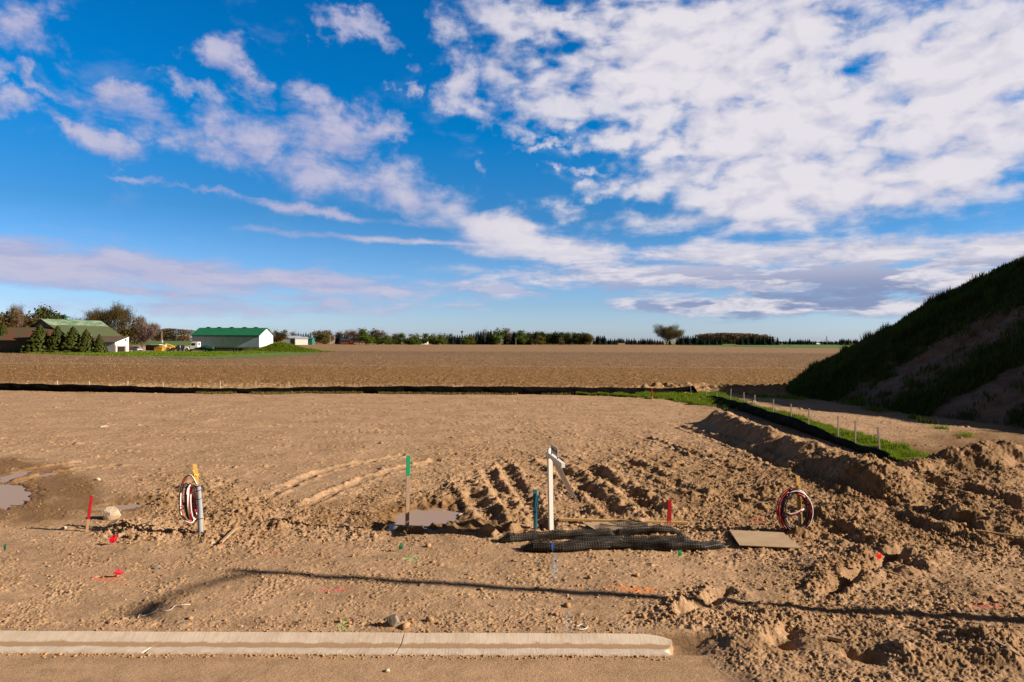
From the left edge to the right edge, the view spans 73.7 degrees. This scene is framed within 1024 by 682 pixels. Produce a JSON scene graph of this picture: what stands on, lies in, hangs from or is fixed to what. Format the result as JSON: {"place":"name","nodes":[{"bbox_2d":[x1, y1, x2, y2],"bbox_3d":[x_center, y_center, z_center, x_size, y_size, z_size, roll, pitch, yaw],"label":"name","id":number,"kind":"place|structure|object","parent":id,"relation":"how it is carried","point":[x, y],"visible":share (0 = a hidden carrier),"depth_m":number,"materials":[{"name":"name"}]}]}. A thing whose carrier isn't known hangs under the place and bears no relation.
{"place":"outdoors","nodes":[
{"label":"outdoors","id":0,"kind":"place"},
{"bbox_2d":[130,347,184,351],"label":"farm drive","id":1,"kind":"structure","parent":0,"point":[144,349],"depth_m":219.90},
{"bbox_2d":[129,346,141,350],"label":"parked car","id":2,"kind":"object","parent":1,"relation":"on","point":[134,348],"visible":0.77,"depth_m":201.26,"materials":[{"name":"black paint"}]},
{"bbox_2d":[146,344,162,350],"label":"steel bin","id":3,"kind":"object","parent":1,"relation":"on","point":[150,347],"visible":0.89,"depth_m":204.92,"materials":[{"name":"brown metal"}]},
{"bbox_2d":[159,343,174,350],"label":"wheel loader","id":4,"kind":"object","parent":1,"relation":"on","point":[166,347],"visible":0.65,"depth_m":206.56,"materials":[{"name":"yellow paint"}]},
{"bbox_2d":[0,351,315,357],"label":"lawn","id":5,"kind":"structure","parent":0,"point":[257,355],"depth_m":152.27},
{"bbox_2d":[0,324,8,352],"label":"spruce tree","id":6,"kind":"object","parent":5,"relation":"on","point":[3,330],"visible":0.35,"depth_m":181.45,"materials":[{"name":"green plant"}]},
{"bbox_2d":[0,327,53,352],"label":"barn wing","id":7,"kind":"structure","parent":5,"relation":"on","point":[14,339],"depth_m":179.50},
{"bbox_2d":[16,324,49,352],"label":"spruce tree","id":8,"kind":"object","parent":5,"relation":"on","point":[36,340],"visible":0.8,"depth_m":175.88,"materials":[{"name":"green plant"}]},
{"bbox_2d":[39,325,64,352],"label":"spruce tree","id":9,"kind":"object","parent":5,"relation":"on","point":[55,339],"visible":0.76,"depth_m":176.27,"materials":[{"name":"green plant"}]},
{"bbox_2d":[58,326,80,352],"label":"spruce tree","id":10,"kind":"object","parent":5,"relation":"on","point":[70,340],"visible":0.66,"depth_m":176.29,"materials":[{"name":"green plant"}]},
{"bbox_2d":[30,316,120,345],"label":"roof","id":11,"kind":"structure","parent":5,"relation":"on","point":[96,328],"depth_m":193.76,"materials":[{"name":"teal"}]},
{"bbox_2d":[73,328,94,352],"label":"spruce tree","id":12,"kind":"object","parent":5,"relation":"on","point":[85,343],"visible":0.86,"depth_m":176.57,"materials":[{"name":"green plant"}]},
{"bbox_2d":[91,334,108,352],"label":"spruce tree","id":13,"kind":"object","parent":5,"relation":"on","point":[99,344],"visible":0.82,"depth_m":177.21,"materials":[{"name":"green plant"}]},
{"bbox_2d":[93,336,129,351],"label":"lean to shed","id":14,"kind":"object","parent":5,"relation":"on","point":[113,342],"visible":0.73,"depth_m":188.86,"materials":[{"name":"white"}]},
{"bbox_2d":[184,342,205,350],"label":"flatbed truck","id":15,"kind":"object","parent":5,"relation":"on","point":[192,346],"visible":0.67,"depth_m":202.01,"materials":[{"name":"white paint"}]},
{"bbox_2d":[194,345,215,350],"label":"covered boat","id":16,"kind":"object","parent":5,"relation":"on","point":[208,348],"visible":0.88,"depth_m":198.34,"materials":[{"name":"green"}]},
{"bbox_2d":[214,346,245,351],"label":"flatbed trailer","id":17,"kind":"object","parent":5,"relation":"on","point":[238,349],"visible":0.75,"depth_m":202.78,"materials":[{"name":"black paint"}]},
{"bbox_2d":[190,327,274,350],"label":"long barn","id":18,"kind":"structure","parent":5,"relation":"on","point":[242,337],"depth_m":215.90,"materials":[{"name":"metal"}]},
{"bbox_2d":[129,340,191,344],"bbox_3d":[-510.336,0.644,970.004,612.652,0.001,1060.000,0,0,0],"label":"meadow","id":19,"kind":"structure","parent":0,"point":[171,342],"depth_m":690.94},
{"bbox_2d":[3,342,339,355],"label":"lawn grass","id":20,"kind":"structure","parent":0,"point":[269,348],"depth_m":180.81,"materials":[{"name":"plant"}]},
{"bbox_2d":[171,345,184,350],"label":"pickup truck","id":21,"kind":"object","parent":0,"point":[179,347],"visible":0.73,"depth_m":204.26,"materials":[{"name":"black paint"}]},
{"bbox_2d":[0,653,731,681],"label":"road","id":22,"kind":"structure","parent":0,"point":[32,667],"depth_m":7.99,"materials":[{"name":"soil"}]},
{"bbox_2d":[0,339,841,393],"bbox_3d":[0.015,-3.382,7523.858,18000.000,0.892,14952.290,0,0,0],"label":"field","id":23,"kind":"structure","parent":0,"point":[191,375],"depth_m":90.79,"materials":[{"name":"soil"}]},
{"bbox_2d":[0,308,22,326],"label":"amber tree","id":24,"kind":"object","parent":23,"relation":"on","point":[8,322],"visible":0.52,"depth_m":226.05,"materials":[{"name":"brown plant"}]},
{"bbox_2d":[0,304,25,326],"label":"bare tree","id":25,"kind":"object","parent":23,"relation":"on","point":[20,317],"visible":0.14,"depth_m":235.29,"materials":[{"name":"brown plant"}]},
{"bbox_2d":[15,305,33,326],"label":"bare tree","id":26,"kind":"object","parent":23,"relation":"on","point":[24,315],"visible":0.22,"depth_m":239.09,"materials":[{"name":"brown plant"}]},
{"bbox_2d":[10,310,48,326],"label":"amber tree","id":27,"kind":"object","parent":23,"relation":"on","point":[30,321],"visible":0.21,"depth_m":238.76,"materials":[{"name":"brown plant"}]},
{"bbox_2d":[32,302,70,320],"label":"pine tree","id":28,"kind":"object","parent":23,"relation":"on","point":[45,312],"visible":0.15,"depth_m":245.57,"materials":[{"name":"green plant"}]},
{"bbox_2d":[70,306,102,319],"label":"budding tree","id":29,"kind":"object","parent":23,"relation":"on","point":[100,310],"visible":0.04,"depth_m":267.23,"materials":[{"name":"brown plant"}]},
{"bbox_2d":[79,301,136,333],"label":"willow tree","id":30,"kind":"object","parent":23,"relation":"on","point":[115,314],"visible":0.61,"depth_m":261.60,"materials":[{"name":"brown plant"}]},
{"bbox_2d":[118,318,144,346],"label":"budding tree","id":31,"kind":"object","parent":23,"relation":"on","point":[128,331],"visible":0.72,"depth_m":254.95,"materials":[{"name":"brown plant"}]},
{"bbox_2d":[128,314,161,348],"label":"bare tree","id":32,"kind":"object","parent":23,"relation":"on","point":[145,332],"visible":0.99,"depth_m":256.92,"materials":[{"name":"brown plant"}]},
{"bbox_2d":[273,329,288,341],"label":"amber tree","id":33,"kind":"object","parent":23,"relation":"on","point":[280,337],"visible":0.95,"depth_m":429.46,"materials":[{"name":"brown plant"}]},
{"bbox_2d":[284,336,300,343],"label":"shed","id":34,"kind":"structure","parent":23,"relation":"on","point":[289,339],"depth_m":519.92,"materials":[{"name":"white"}]},
{"bbox_2d":[294,337,308,344],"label":"shed","id":35,"kind":"structure","parent":23,"relation":"on","point":[300,340],"depth_m":480.21,"materials":[{"name":"white"}]},
{"bbox_2d":[309,337,314,344],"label":"shed","id":36,"kind":"structure","parent":23,"relation":"on","point":[311,340],"depth_m":500.55,"materials":[{"name":"teal"}]},
{"bbox_2d":[310,330,322,342],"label":"budding tree","id":37,"kind":"object","parent":23,"relation":"on","point":[316,335],"visible":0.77,"depth_m":558.17,"materials":[{"name":"brown plant"}]},
{"bbox_2d":[317,330,330,343],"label":"budding tree","id":38,"kind":"object","parent":23,"relation":"on","point":[324,334],"visible":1,"depth_m":558.48,"materials":[{"name":"brown plant"}]},
{"bbox_2d":[340,335,356,343],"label":"farmhouse","id":39,"kind":"object","parent":23,"relation":"on","point":[348,340],"visible":0.77,"depth_m":560.01,"materials":[{"name":"red brick"}]},
{"bbox_2d":[350,328,369,343],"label":"brown tree","id":40,"kind":"object","parent":23,"relation":"on","point":[356,340],"visible":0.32,"depth_m":539.17,"materials":[{"name":"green plant"}]},
{"bbox_2d":[356,327,374,343],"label":"green tree","id":41,"kind":"object","parent":23,"relation":"on","point":[365,337],"visible":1,"depth_m":519.20,"materials":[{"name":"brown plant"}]},
{"bbox_2d":[372,330,382,338],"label":"budding tree","id":42,"kind":"object","parent":23,"relation":"on","point":[376,332],"visible":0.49,"depth_m":558.63,"materials":[{"name":"green plant"}]},
{"bbox_2d":[373,337,382,344],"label":"green tree","id":43,"kind":"object","parent":23,"relation":"on","point":[378,340],"visible":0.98,"depth_m":543.33,"materials":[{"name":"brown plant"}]},
{"bbox_2d":[382,336,393,344],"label":"green tree","id":44,"kind":"object","parent":23,"relation":"on","point":[386,341],"visible":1,"depth_m":544.87,"materials":[{"name":"green plant"}]},
{"bbox_2d":[389,335,400,344],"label":"green tree","id":45,"kind":"object","parent":23,"relation":"on","point":[395,340],"visible":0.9,"depth_m":557.76,"materials":[{"name":"green plant"}]},
{"bbox_2d":[398,333,408,344],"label":"green tree","id":46,"kind":"object","parent":23,"relation":"on","point":[403,340],"visible":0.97,"depth_m":558.61,"materials":[{"name":"green plant"}]},
{"bbox_2d":[0,351,830,385],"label":"crop stubble","id":47,"kind":"object","parent":23,"relation":"on","point":[414,362],"visible":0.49,"depth_m":107.20,"materials":[{"name":"plant"}]},
{"bbox_2d":[409,336,421,344],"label":"green tree","id":48,"kind":"object","parent":23,"relation":"on","point":[414,340],"visible":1,"depth_m":543.34,"materials":[{"name":"green plant"}]},
{"bbox_2d":[420,332,429,344],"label":"green tree","id":49,"kind":"object","parent":23,"relation":"on","point":[424,336],"visible":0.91,"depth_m":557.85,"materials":[{"name":"green plant"}]},
{"bbox_2d":[428,333,438,344],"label":"green tree","id":50,"kind":"object","parent":23,"relation":"on","point":[433,340],"visible":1,"depth_m":559.32,"materials":[{"name":"green plant"}]},
{"bbox_2d":[435,335,446,344],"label":"green tree","id":51,"kind":"object","parent":23,"relation":"on","point":[441,340],"visible":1,"depth_m":559.56,"materials":[{"name":"green plant"}]},
{"bbox_2d":[148,328,775,343],"bbox_3d":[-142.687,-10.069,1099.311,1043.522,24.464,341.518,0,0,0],"label":"brown wood","id":52,"kind":"object","parent":23,"relation":"on","point":[170,333],"visible":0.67,"depth_m":990.65,"materials":[{"name":"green plant"}]},
{"bbox_2d":[459,334,470,344],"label":"green tree","id":53,"kind":"object","parent":23,"relation":"on","point":[466,340],"visible":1,"depth_m":587.20,"materials":[{"name":"green plant"}]},
{"bbox_2d":[476,331,485,344],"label":"spruce tree","id":54,"kind":"object","parent":23,"relation":"on","point":[480,340],"visible":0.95,"depth_m":600.04,"materials":[{"name":"green plant"}]},
{"bbox_2d":[489,327,505,343],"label":"green tree","id":55,"kind":"object","parent":23,"relation":"on","point":[497,336],"visible":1,"depth_m":596.79,"materials":[{"name":"green plant"}]},
{"bbox_2d":[501,333,509,344],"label":"spruce tree","id":56,"kind":"object","parent":23,"relation":"on","point":[505,341],"visible":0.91,"depth_m":611.99,"materials":[{"name":"green plant"}]},
{"bbox_2d":[514,330,529,344],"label":"green tree","id":57,"kind":"object","parent":23,"relation":"on","point":[522,339],"visible":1,"depth_m":599.05,"materials":[{"name":"green plant"}]},
{"bbox_2d":[531,331,541,343],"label":"pine tree","id":58,"kind":"object","parent":23,"relation":"on","point":[537,334],"visible":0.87,"depth_m":599.85,"materials":[{"name":"green plant"}]},
{"bbox_2d":[535,336,544,343],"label":"budding tree","id":59,"kind":"object","parent":23,"relation":"on","point":[540,340],"visible":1,"depth_m":579.27,"materials":[{"name":"green plant"}]},
{"bbox_2d":[548,331,557,344],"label":"pine tree","id":60,"kind":"object","parent":23,"relation":"on","point":[552,340],"visible":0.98,"depth_m":602.73,"materials":[{"name":"green plant"}]},
{"bbox_2d":[555,332,565,344],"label":"pine tree","id":61,"kind":"object","parent":23,"relation":"on","point":[560,335],"visible":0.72,"depth_m":598.76,"materials":[{"name":"green plant"}]},
{"bbox_2d":[563,334,570,343],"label":"pine tree","id":62,"kind":"object","parent":23,"relation":"on","point":[567,337],"visible":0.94,"depth_m":602.80,"materials":[{"name":"green plant"}]},
{"bbox_2d":[570,331,581,344],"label":"pine tree","id":63,"kind":"object","parent":23,"relation":"on","point":[576,339],"visible":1,"depth_m":602.13,"materials":[{"name":"green plant"}]},
{"bbox_2d":[582,334,594,344],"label":"budding tree","id":64,"kind":"object","parent":23,"relation":"on","point":[591,338],"visible":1,"depth_m":598.18,"materials":[{"name":"green plant"}]},
{"bbox_2d":[651,324,684,344],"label":"oak tree","id":65,"kind":"object","parent":23,"relation":"on","point":[671,332],"visible":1,"depth_m":634.17,"materials":[{"name":"green plant"}]},
{"bbox_2d":[0,390,1023,681],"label":"ground","id":66,"kind":"structure","parent":0,"point":[150,444],"depth_m":13.99,"materials":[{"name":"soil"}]},
{"bbox_2d":[0,480,30,509],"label":"puddle","id":67,"kind":"object","parent":66,"relation":"on","point":[13,495],"visible":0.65,"depth_m":16.60,"materials":[{"name":"liquid"}]},
{"bbox_2d":[0,471,31,482],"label":"puddle","id":68,"kind":"object","parent":66,"relation":"on","point":[7,478],"visible":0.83,"depth_m":18.78,"materials":[{"name":"liquid"}]},
{"bbox_2d":[85,496,92,531],"bbox_3d":[-8.328,3.466,13.426,0.065,0.842,0.064,8,0,0],"label":"survey stake","id":69,"kind":"object","parent":66,"relation":"on","point":[89,514],"visible":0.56,"depth_m":13.41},
{"bbox_2d":[103,506,120,519],"bbox_3d":[-8.440,3.683,14.409,0.337,0.344,0.330,10,7,-28],"label":"boulder","id":70,"kind":"object","parent":66,"relation":"on","point":[111,513],"visible":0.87,"depth_m":14.30,"materials":[{"name":"stone"}]},
{"bbox_2d":[109,535,116,544],"bbox_3d":[-7.333,3.689,12.557,0.127,0.235,0.033,0,0,-26],"label":"marker flag","id":71,"kind":"object","parent":66,"relation":"on","point":[113,539],"visible":0.91,"depth_m":12.56,"materials":[{"name":"plastic"}]},
{"bbox_2d":[92,503,145,510],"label":"puddle","id":72,"kind":"object","parent":66,"relation":"on","point":[124,507],"visible":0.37,"depth_m":15.54,"materials":[{"name":"liquid"}]},
{"bbox_2d":[137,604,189,617],"bbox_3d":[-4.881,3.749,9.535,0.155,0.039,0.698,0,0,44],"label":"string","id":73,"kind":"object","parent":66,"relation":"on","point":[162,610],"visible":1,"depth_m":9.53,"materials":[{"name":"beige"}]},
{"bbox_2d":[192,463,204,529],"bbox_3d":[-6.138,3.136,13.393,0.115,1.462,0.120,-7,0,0],"label":"cable stake","id":74,"kind":"object","parent":66,"relation":"on","point":[195,472],"visible":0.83,"depth_m":13.38,"materials":[{"name":"orange wood"}]},
{"bbox_2d":[179,474,197,523],"bbox_3d":[-6.273,3.062,13.235,0.389,0.949,0.540,0,0,0],"label":"cable coil","id":75,"kind":"object","parent":74,"relation":"attached to","point":[190,504],"visible":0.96,"depth_m":13.12,"materials":[{"name":"white"}]},
{"bbox_2d":[195,485,202,532],"bbox_3d":[-6.088,3.315,13.281,0.160,1.030,0.121,0,0,0],"label":"conduit pipe","id":76,"kind":"object","parent":66,"relation":"on","point":[199,507],"visible":0.99,"depth_m":13.24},
{"bbox_2d":[219,528,236,542],"bbox_3d":[-5.396,3.695,12.992,0.051,0.030,1.032,0,-1,-8],"label":"broken stake","id":77,"kind":"object","parent":66,"relation":"on","point":[227,535],"visible":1,"depth_m":12.91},
{"bbox_2d":[0,631,673,655],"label":"kerb","id":78,"kind":"structure","parent":66,"relation":"on","point":[374,643],"depth_m":8.62,"materials":[{"name":"concrete"}]},
{"bbox_2d":[0,380,697,394],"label":"silt fence","id":79,"kind":"object","parent":66,"relation":"on","point":[162,389],"visible":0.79,"depth_m":48.20,"materials":[{"name":"fabric"}]},
{"bbox_2d":[386,614,399,626],"bbox_3d":[-1.571,3.696,9.025,0.184,0.157,0.149,0,0,7],"label":"rock","id":80,"kind":"object","parent":66,"relation":"on","point":[392,620],"visible":1,"depth_m":8.98,"materials":[{"name":"grey stone"}]},
{"bbox_2d":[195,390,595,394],"bbox_3d":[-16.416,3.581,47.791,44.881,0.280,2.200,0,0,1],"label":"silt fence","id":81,"kind":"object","parent":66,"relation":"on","point":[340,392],"visible":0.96,"depth_m":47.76,"materials":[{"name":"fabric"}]},
{"bbox_2d":[405,455,409,527],"bbox_3d":[-2.071,3.066,13.555,0.094,1.584,0.037,0,0,-20],"label":"survey stake","id":82,"kind":"object","parent":66,"relation":"on","point":[407,490],"visible":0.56,"depth_m":13.54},
{"bbox_2d":[384,506,475,530],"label":"puddle","id":83,"kind":"object","parent":66,"relation":"on","point":[424,518],"visible":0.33,"depth_m":14.84,"materials":[{"name":"liquid"}]},
{"bbox_2d":[0,405,1023,660],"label":"soil clods","id":84,"kind":"object","parent":66,"relation":"on","point":[566,605],"visible":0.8,"depth_m":11.90,"materials":[{"name":"soil"}]},
{"bbox_2d":[533,489,536,528],"bbox_3d":[0.478,3.555,14.011,0.082,1.014,0.045,-1,0,0],"label":"service stake","id":85,"kind":"object","parent":66,"relation":"on","point":[534,498],"visible":0.56,"depth_m":13.99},
{"bbox_2d":[533,491,540,528],"bbox_3d":[0.516,3.520,13.998,0.168,0.885,0.102,0,0,0],"label":"service pipe","id":86,"kind":"object","parent":85,"relation":"attached to","point":[536,510],"visible":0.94,"depth_m":13.96,"materials":[{"name":"blue"}]},
{"bbox_2d":[546,444,564,529],"bbox_3d":[0.848,2.993,13.218,0.130,1.910,1.421,0,0,-10],"label":"sign post","id":87,"kind":"object","parent":66,"relation":"on","point":[553,449],"visible":0.98,"depth_m":13.63,"materials":[{"name":"white paint"}]},
{"bbox_2d":[552,461,577,500],"bbox_3d":[1.008,2.648,13.144,0.342,0.710,0.823,0,0,-9],"label":"hanging sign","id":88,"kind":"object","parent":87,"relation":"hanging from","point":[564,480],"visible":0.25,"depth_m":13.08,"materials":[{"name":"black"}]},
{"bbox_2d":[499,528,615,542],"bbox_3d":[0.910,3.713,13.097,2.350,0.197,0.310,0,0,-11],"label":"netting roll","id":89,"kind":"object","parent":66,"relation":"on","point":[556,534],"visible":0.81,"depth_m":13.00,"materials":[{"name":"plastic"}]},
{"bbox_2d":[524,537,625,551],"bbox_3d":[1.178,3.687,12.392,1.958,0.230,0.366,0,0,-10],"label":"netting roll","id":90,"kind":"object","parent":66,"relation":"on","point":[544,545],"visible":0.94,"depth_m":12.28,"materials":[{"name":"plastic"}]},
{"bbox_2d":[583,521,657,529],"bbox_3d":[2.282,3.738,13.817,1.616,0.014,0.584,0,0,-6],"label":"board","id":91,"kind":"object","parent":66,"relation":"on","point":[594,525],"visible":0.57,"depth_m":13.81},
{"bbox_2d":[599,519,647,528],"bbox_3d":[2.244,3.678,13.770,1.077,0.171,0.625,0,0,0],"label":"netting sheet","id":92,"kind":"object","parent":91,"relation":"on","point":[630,524],"visible":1,"depth_m":13.73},
{"bbox_2d":[559,518,687,523],"bbox_3d":[2.315,3.736,14.175,2.678,0.042,0.085,2,0,0],"label":"timber plank","id":93,"kind":"object","parent":66,"relation":"on","point":[609,520],"visible":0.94,"depth_m":14.13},
{"bbox_2d":[568,534,691,543],"bbox_3d":[2.206,3.720,12.809,2.396,0.165,0.245,0,0,-3],"label":"netting roll","id":94,"kind":"object","parent":66,"relation":"on","point":[679,538],"visible":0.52,"depth_m":12.79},
{"bbox_2d":[613,525,682,535],"bbox_3d":[2.607,3.707,13.334,1.438,0.216,0.275,0,0,-3],"label":"netting roll","id":95,"kind":"object","parent":66,"relation":"on","point":[641,530],"visible":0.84,"depth_m":13.22,"materials":[{"name":"plastic"}]},
{"bbox_2d":[605,537,725,550],"bbox_3d":[2.742,3.710,12.431,2.395,0.220,0.437,0,0,0],"label":"netting roll","id":96,"kind":"object","parent":66,"relation":"on","point":[636,544],"visible":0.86,"depth_m":12.33,"materials":[{"name":"plastic"}]},
{"bbox_2d":[667,500,671,525],"bbox_3d":[3.213,3.615,13.957,0.096,0.733,0.032,0,0,-7],"label":"survey stake","id":97,"kind":"object","parent":66,"relation":"on","point":[669,505],"visible":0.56,"depth_m":13.94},
{"bbox_2d":[729,530,800,548],"bbox_3d":[4.754,3.736,12.891,1.087,0.014,1.019,0,0,8],"label":"board","id":98,"kind":"object","parent":66,"relation":"on","point":[763,539],"visible":1,"depth_m":12.82,"materials":[{"name":"wood"}]},
{"bbox_2d":[705,384,890,457],"bbox_3d":[12.480,3.379,33.745,0.458,1.133,24.314,0,0,2],"label":"silt fence","id":99,"kind":"object","parent":66,"relation":"on","point":[791,422],"visible":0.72,"depth_m":28.63,"materials":[{"name":"black fabric"}]},
{"bbox_2d":[794,476,802,523],"bbox_3d":[5.721,3.308,13.584,0.121,1.245,0.080,-4,0,0],"label":"cable stake","id":100,"kind":"object","parent":66,"relation":"on","point":[798,497],"visible":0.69,"depth_m":13.57,"materials":[{"name":"orange wood"}]},
{"bbox_2d":[776,488,812,530],"bbox_3d":[5.575,3.365,13.456,0.700,0.922,0.251,0,0,0],"label":"cable coil","id":101,"kind":"object","parent":100,"relation":"attached to","point":[781,516],"visible":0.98,"depth_m":13.42,"materials":[{"name":"red"}]},
{"bbox_2d":[827,635,841,642],"bbox_3d":[4.093,3.781,8.662,0.175,0.070,0.066,0,0,26],"label":"wood stub","id":102,"kind":"object","parent":66,"relation":"on","point":[834,638],"visible":1,"depth_m":8.64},
{"bbox_2d":[976,529,1020,536],"bbox_3d":[9.291,3.675,13.038,0.702,0.026,0.031,3,2,25],"label":"stick","id":103,"kind":"object","parent":66,"relation":"on","point":[998,533],"visible":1,"depth_m":13.03,"materials":[{"name":"wood"}]},
{"bbox_2d":[994,639,1021,656],"bbox_3d":[5.869,3.636,8.084,0.030,0.020,0.307,0,12,-20],"label":"stick","id":104,"kind":"object","parent":66,"relation":"on","point":[1011,650],"visible":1,"depth_m":8.04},
{"bbox_2d":[0,0,1023,341],"label":"sky","id":105,"kind":"structure","parent":0,"point":[814,170],"materials":[{"name":"blue"}]},
{"bbox_2d":[664,344,849,347],"bbox_3d":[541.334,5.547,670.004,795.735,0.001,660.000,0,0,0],"label":"crop field","id":106,"kind":"structure","parent":0,"point":[807,346],"depth_m":594.72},
{"bbox_2d":[575,376,979,461],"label":"grass","id":107,"kind":"structure","parent":0,"point":[899,452],"depth_m":36.73,"materials":[{"name":"plant"}]},
{"bbox_2d":[804,284,1023,427],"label":"hill","id":108,"kind":"structure","parent":0,"point":[999,405],"depth_m":39.69,"materials":[{"name":"soil"}]},
{"bbox_2d":[786,255,1023,427],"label":"hill grass","id":109,"kind":"structure","parent":108,"relation":"on","point":[871,350],"depth_m":44.34,"materials":[{"name":"plant"}]},
{"bbox_2d":[1014,257,1023,266],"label":"shrub","id":110,"kind":"object","parent":108,"relation":"on","point":[1018,263],"visible":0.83,"depth_m":47.48,"materials":[{"name":"green plant"}]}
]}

